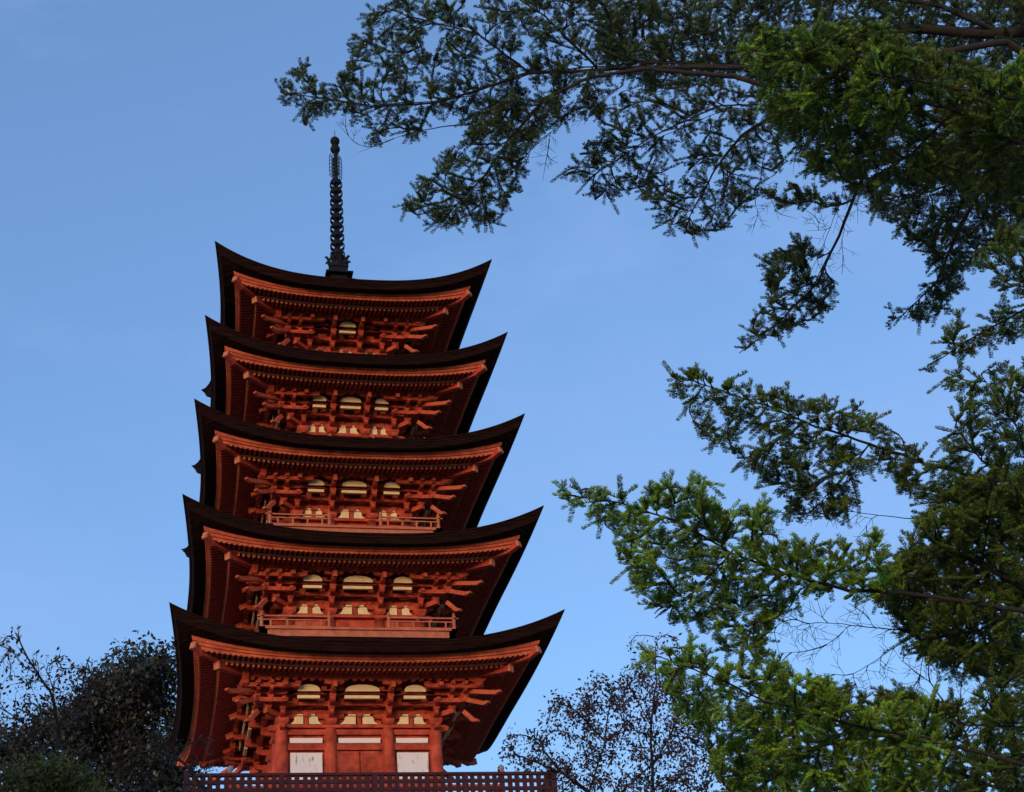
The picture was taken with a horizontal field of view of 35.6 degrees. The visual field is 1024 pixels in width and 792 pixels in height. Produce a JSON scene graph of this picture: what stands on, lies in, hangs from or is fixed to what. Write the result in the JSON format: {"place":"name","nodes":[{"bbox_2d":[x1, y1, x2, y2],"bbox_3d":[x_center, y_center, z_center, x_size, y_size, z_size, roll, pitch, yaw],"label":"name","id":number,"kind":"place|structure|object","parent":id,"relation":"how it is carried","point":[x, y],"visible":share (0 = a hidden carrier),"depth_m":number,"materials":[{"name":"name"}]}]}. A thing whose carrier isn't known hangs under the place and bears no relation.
{"place":"outdoors","nodes":[
{"label":"outdoors","id":0,"kind":"place"},
{"bbox_2d":[0,0,1023,791],"label":"sky","id":1,"kind":"structure","parent":0,"point":[137,137],"materials":[{"name":"blue"}]},
{"bbox_3d":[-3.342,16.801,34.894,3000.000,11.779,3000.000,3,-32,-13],"label":"ground","id":2,"kind":"structure","parent":0,"visible":0},
{"bbox_2d":[0,626,109,774],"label":"cherry tree","id":3,"kind":"object","parent":2,"relation":"on","point":[57,728],"visible":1,"depth_m":29.98,"materials":[{"name":"brown plant"}]},
{"bbox_2d":[0,745,153,791],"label":"evergreen shrub","id":4,"kind":"object","parent":2,"relation":"on","point":[61,781],"visible":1,"depth_m":24.84,"materials":[{"name":"green plant"}]},
{"bbox_2d":[0,630,209,791],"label":"evergreen tree","id":5,"kind":"object","parent":2,"relation":"on","point":[133,692],"visible":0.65,"depth_m":51.05,"materials":[{"name":"green plant"}]},
{"bbox_2d":[50,725,217,791],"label":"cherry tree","id":6,"kind":"object","parent":2,"relation":"on","point":[176,749],"visible":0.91,"depth_m":26.99,"materials":[{"name":"brown plant"}]},
{"bbox_2d":[159,130,564,791],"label":"pagoda","id":7,"kind":"object","parent":2,"relation":"on","point":[351,566],"visible":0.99,"depth_m":40.31,"materials":[{"name":"red wood"}]},
{"bbox_2d":[182,768,557,791],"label":"lattice fence","id":8,"kind":"object","parent":2,"relation":"on","point":[381,781],"visible":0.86,"depth_m":35.23,"materials":[{"name":"red wood"}]},
{"bbox_2d":[492,655,731,791],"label":"deciduous tree","id":9,"kind":"object","parent":2,"relation":"on","point":[567,773],"visible":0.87,"depth_m":30.74,"materials":[{"name":"brown plant"}]},
{"bbox_2d":[274,0,1023,352],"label":"fir tree","id":10,"kind":"object","parent":2,"relation":"on","point":[624,46],"visible":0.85,"depth_m":10.67,"materials":[{"name":"green plant"}]},
{"bbox_2d":[624,631,727,791],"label":"deciduous tree","id":11,"kind":"object","parent":2,"relation":"on","point":[662,653],"visible":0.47,"depth_m":33.99,"materials":[{"name":"brown plant"}]},
{"bbox_2d":[552,8,1023,791],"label":"fir tree","id":12,"kind":"object","parent":2,"relation":"on","point":[776,754],"visible":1,"depth_m":8.04,"materials":[{"name":"green plant"}]},
{"bbox_2d":[881,636,1023,791],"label":"tree","id":13,"kind":"object","parent":2,"relation":"on","point":[929,680],"visible":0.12,"depth_m":14.94,"materials":[{"name":"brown plant"}]}
]}

